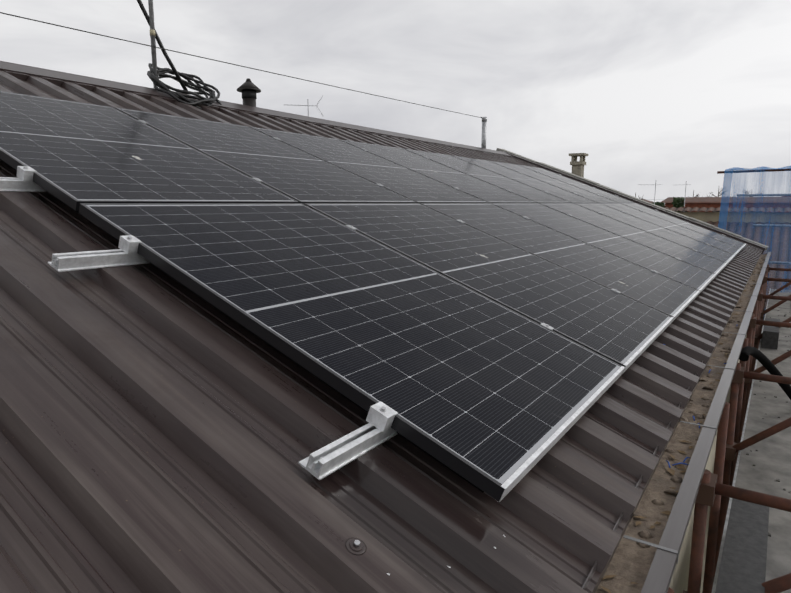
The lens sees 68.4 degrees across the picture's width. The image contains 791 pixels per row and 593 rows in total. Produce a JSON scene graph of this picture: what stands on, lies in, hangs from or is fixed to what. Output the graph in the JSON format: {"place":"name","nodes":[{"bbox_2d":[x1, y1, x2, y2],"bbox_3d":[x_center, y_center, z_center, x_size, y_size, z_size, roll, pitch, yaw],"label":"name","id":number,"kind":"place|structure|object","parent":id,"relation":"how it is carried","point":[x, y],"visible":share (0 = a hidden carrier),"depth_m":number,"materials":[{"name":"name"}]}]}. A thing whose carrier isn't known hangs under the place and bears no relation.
{"place":"outdoors","nodes":[
{"label":"outdoors","id":0,"kind":"place"},
{"bbox_2d":[0,61,513,492],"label":"roof frame","id":1,"kind":"object","parent":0,"point":[21,72],"visible":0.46,"depth_m":5.08,"materials":[{"name":"metal"}]},
{"bbox_2d":[0,91,298,210],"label":"panel","id":2,"kind":"object","parent":1,"relation":"on","point":[74,154],"visible":0.79,"depth_m":2.74,"materials":[{"name":"black glass"}]},
{"bbox_2d":[137,0,221,108],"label":"cable","id":3,"kind":"object","parent":1,"relation":"on","point":[155,73],"visible":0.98,"depth_m":5.49,"materials":[{"name":"black rubber"}]},
{"bbox_2d":[0,12,486,148],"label":"cable","id":4,"kind":"object","parent":1,"relation":"attached to","point":[484,125],"visible":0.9,"depth_m":6.68,"materials":[{"name":"metal"}]},
{"bbox_2d":[114,107,416,203],"bbox_3d":[-0.847,-0.918,3.861,1.722,0.035,1.134,29,23,27],"label":"panel","id":5,"kind":"object","parent":1,"relation":"on","point":[298,175],"visible":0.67,"depth_m":3.74,"materials":[{"name":"black glass"}]},
{"bbox_2d":[79,203,620,501],"bbox_3d":[-0.127,-0.014,2.120,1.722,0.035,1.134,29,23,27],"label":"panel","id":6,"kind":"object","parent":1,"relation":"on","point":[488,396],"visible":0.88,"depth_m":1.88,"materials":[{"name":"black glass"}]},
{"bbox_2d":[495,244,745,501],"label":"edge trim","id":7,"kind":"structure","parent":6,"relation":"attached to","point":[510,483],"depth_m":1.76,"materials":[{"name":"metal"}]},
{"bbox_2d":[0,120,724,479],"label":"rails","id":8,"kind":"object","parent":1,"relation":"on","point":[344,450],"visible":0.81,"depth_m":1.69,"materials":[{"name":"metal"}]},
{"bbox_2d":[249,126,488,202],"bbox_3d":[-0.209,-1.071,4.811,1.722,0.035,1.134,29,23,27],"label":"panel","id":9,"kind":"object","parent":1,"relation":"on","point":[398,179],"visible":0.73,"depth_m":4.72,"materials":[{"name":"black glass"}]},
{"bbox_2d":[0,70,762,592],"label":"roof sheet","id":10,"kind":"object","parent":1,"relation":"on","point":[160,432],"visible":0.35,"depth_m":1.30,"materials":[{"name":"brown metal"}]},
{"bbox_2d":[345,538,366,554],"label":"screws","id":11,"kind":"object","parent":10,"relation":"on","point":[355,546],"visible":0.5,"depth_m":1.08,"materials":[{"name":"grey metal"}]},
{"bbox_2d":[339,139,536,202],"bbox_3d":[0.429,-1.223,5.760,1.722,0.035,1.134,29,23,27],"label":"panel","id":12,"kind":"object","parent":1,"relation":"on","point":[468,184],"visible":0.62,"depth_m":5.68,"materials":[{"name":"black glass"}]},
{"bbox_2d":[304,203,670,366],"bbox_3d":[0.511,-0.167,3.070,1.722,0.035,1.134,29,23,27],"label":"panel","id":13,"kind":"object","parent":1,"relation":"on","point":[612,325],"visible":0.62,"depth_m":2.93,"materials":[{"name":"black glass"}]},
{"bbox_2d":[403,148,571,202],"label":"panel","id":14,"kind":"object","parent":1,"relation":"on","point":[502,182],"visible":0.67,"depth_m":6.64,"materials":[{"name":"black glass"}]},
{"bbox_2d":[451,155,597,202],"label":"panel","id":15,"kind":"object","parent":1,"relation":"on","point":[533,182],"visible":0.6,"depth_m":7.60,"materials":[{"name":"black glass"}]},
{"bbox_2d":[491,161,617,202],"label":"panel","id":16,"kind":"object","parent":1,"relation":"on","point":[559,184],"visible":0.58,"depth_m":8.56,"materials":[{"name":"black glass"}]},
{"bbox_2d":[420,203,697,316],"bbox_3d":[1.149,-0.319,4.019,1.722,0.035,1.134,29,23,27],"label":"panel","id":17,"kind":"object","parent":1,"relation":"on","point":[660,293],"visible":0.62,"depth_m":3.91,"materials":[{"name":"black glass"}]},
{"bbox_2d":[132,156,626,285],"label":"droppings","id":18,"kind":"object","parent":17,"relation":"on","point":[136,157],"visible":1,"depth_m":3.11,"materials":[{"name":"grey"}]},
{"bbox_2d":[520,165,634,202],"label":"panel","id":19,"kind":"object","parent":1,"relation":"on","point":[610,196],"visible":0.67,"depth_m":9.52,"materials":[{"name":"black glass"}]},
{"bbox_2d":[491,203,713,290],"bbox_3d":[1.787,-0.472,4.969,1.722,0.035,1.134,29,23,27],"label":"panel","id":20,"kind":"object","parent":1,"relation":"on","point":[679,271],"visible":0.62,"depth_m":4.89,"materials":[{"name":"black glass"}]},
{"bbox_2d":[496,148,768,250],"bbox_3d":[4.327,-1.989,11.245,5.360,0.082,0.345,29,23,27],"label":"coping","id":21,"kind":"object","parent":1,"relation":"attached to","point":[643,201],"visible":0.56,"depth_m":11.04,"materials":[{"name":"painted metal"}]},
{"bbox_2d":[540,203,725,273],"bbox_3d":[2.425,-0.624,5.918,1.722,0.035,1.134,29,23,27],"label":"panel","id":22,"kind":"object","parent":1,"relation":"on","point":[669,248],"visible":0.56,"depth_m":5.85,"materials":[{"name":"black glass"}]},
{"bbox_2d":[502,151,764,253],"bbox_3d":[4.207,-1.817,10.997,5.112,0.228,0.170,29,23,27],"label":"verge flashing","id":23,"kind":"object","parent":1,"relation":"attached to","point":[680,217],"visible":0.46,"depth_m":10.71,"materials":[{"name":"grey metal"}]},
{"bbox_2d":[574,203,733,261],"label":"panel","id":24,"kind":"object","parent":1,"relation":"on","point":[677,238],"visible":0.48,"depth_m":6.81,"materials":[{"name":"black glass"}]},
{"bbox_2d":[601,203,739,254],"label":"panel","id":25,"kind":"object","parent":1,"relation":"on","point":[703,238],"visible":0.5,"depth_m":7.77,"materials":[{"name":"black glass"}]},
{"bbox_2d":[621,203,745,247],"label":"panel","id":26,"kind":"object","parent":1,"relation":"on","point":[698,229],"visible":0.56,"depth_m":8.73,"materials":[{"name":"black glass"}]},
{"bbox_2d":[291,96,322,116],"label":"tv antenna","id":27,"kind":"structure","parent":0,"point":[309,105],"depth_m":23.52,"materials":[{"name":"grey metal"}]},
{"bbox_2d":[0,0,790,201],"label":"sky","id":28,"kind":"structure","parent":0,"point":[669,94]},
{"bbox_2d":[669,334,746,592],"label":"building","id":29,"kind":"structure","parent":0,"point":[679,581],"depth_m":2.69,"materials":[{"name":"paint"}]},
{"bbox_2d":[582,252,770,592],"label":"gutter","id":30,"kind":"object","parent":29,"relation":"on","point":[650,569],"depth_m":1.76,"materials":[{"name":"grey metal"}]},
{"bbox_2d":[664,344,725,467],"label":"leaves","id":31,"kind":"object","parent":30,"relation":"on","point":[686,457],"visible":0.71,"depth_m":1.92,"materials":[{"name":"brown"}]},
{"bbox_2d":[632,257,765,547],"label":"gutter clods","id":32,"kind":"object","parent":30,"relation":"in","point":[659,502],"visible":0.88,"depth_m":2.03,"materials":[{"name":"brown soil"}]},
{"bbox_2d":[660,197,790,211],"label":"tiled roof","id":33,"kind":"structure","parent":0,"point":[701,202],"depth_m":55.37,"materials":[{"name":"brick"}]},
{"bbox_2d":[677,212,790,222],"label":"wall","id":34,"kind":"structure","parent":0,"point":[708,216],"depth_m":15.95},
{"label":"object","id":35,"kind":"object","parent":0,"visible":0},
{"bbox_2d":[569,153,587,177],"bbox_3d":[5.784,-3.300,18.566,0.480,2.450,0.480,6,11,33],"label":"brick chimney","id":36,"kind":"object","parent":35,"relation":"on","point":[578,168],"visible":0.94,"depth_m":18.30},
{"bbox_2d":[664,207,790,211],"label":"tiled roof","id":37,"kind":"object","parent":35,"relation":"on","point":[697,209],"visible":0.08,"depth_m":16.24,"materials":[{"name":"tile"}]},
{"bbox_2d":[703,221,790,316],"bbox_3d":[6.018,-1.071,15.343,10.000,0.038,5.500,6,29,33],"label":"building","id":38,"kind":"structure","parent":35,"relation":"on","point":[776,233],"depth_m":14.61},
{"label":"ground","id":39,"kind":"structure","parent":0,"visible":0},
{"bbox_2d":[652,202,664,207],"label":"evergreen tree","id":40,"kind":"object","parent":39,"relation":"on","point":[661,204],"visible":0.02,"depth_m":52.92,"materials":[{"name":"green plant"}]},
{"bbox_2d":[672,197,684,211],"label":"evergreen tree","id":41,"kind":"object","parent":39,"relation":"on","point":[677,202],"visible":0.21,"depth_m":50.26,"materials":[{"name":"green plant"}]},
{"bbox_2d":[667,264,790,592],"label":"scaffold","id":42,"kind":"object","parent":39,"relation":"on","point":[717,491],"visible":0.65,"depth_m":3.13,"materials":[{"name":"metal"}]},
{"bbox_2d":[712,288,790,592],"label":"ground","id":43,"kind":"structure","parent":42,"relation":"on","point":[770,458],"depth_m":3.68,"materials":[{"name":"grey concrete"}]},
{"bbox_2d":[739,346,790,399],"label":"conduit","id":44,"kind":"object","parent":43,"relation":"on","point":[761,358],"visible":0.85,"depth_m":4.08,"materials":[{"name":"black"}]},
{"bbox_2d":[746,294,790,536],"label":"rubble","id":45,"kind":"object","parent":43,"relation":"on","point":[777,480],"visible":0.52,"depth_m":3.73,"materials":[{"name":"grey stone"}]},
{"bbox_2d":[715,318,779,592],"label":"ledge","id":46,"kind":"object","parent":39,"relation":"on","point":[742,569],"visible":0.8,"depth_m":2.38,"materials":[{"name":"grey concrete"}]},
{"bbox_2d":[717,169,790,263],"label":"rail","id":47,"kind":"object","parent":39,"relation":"on","point":[759,225],"visible":0.15,"depth_m":10.45,"materials":[{"name":"paint"}]},
{"bbox_2d":[718,166,790,319],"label":"debris net","id":48,"kind":"object","parent":47,"relation":"attached to","point":[725,198],"visible":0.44,"depth_m":10.53,"materials":[{"name":"blue fabric"}]},
{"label":"slope","id":49,"kind":"object","parent":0,"visible":0},
{"bbox_2d":[237,78,260,106],"bbox_3d":[-1.666,-2.075,6.656,0.270,0.795,0.270,6,11,33],"label":"cowl","id":50,"kind":"object","parent":49,"relation":"on","point":[248,89],"visible":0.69,"depth_m":6.56,"materials":[{"name":"grey"}]}
]}

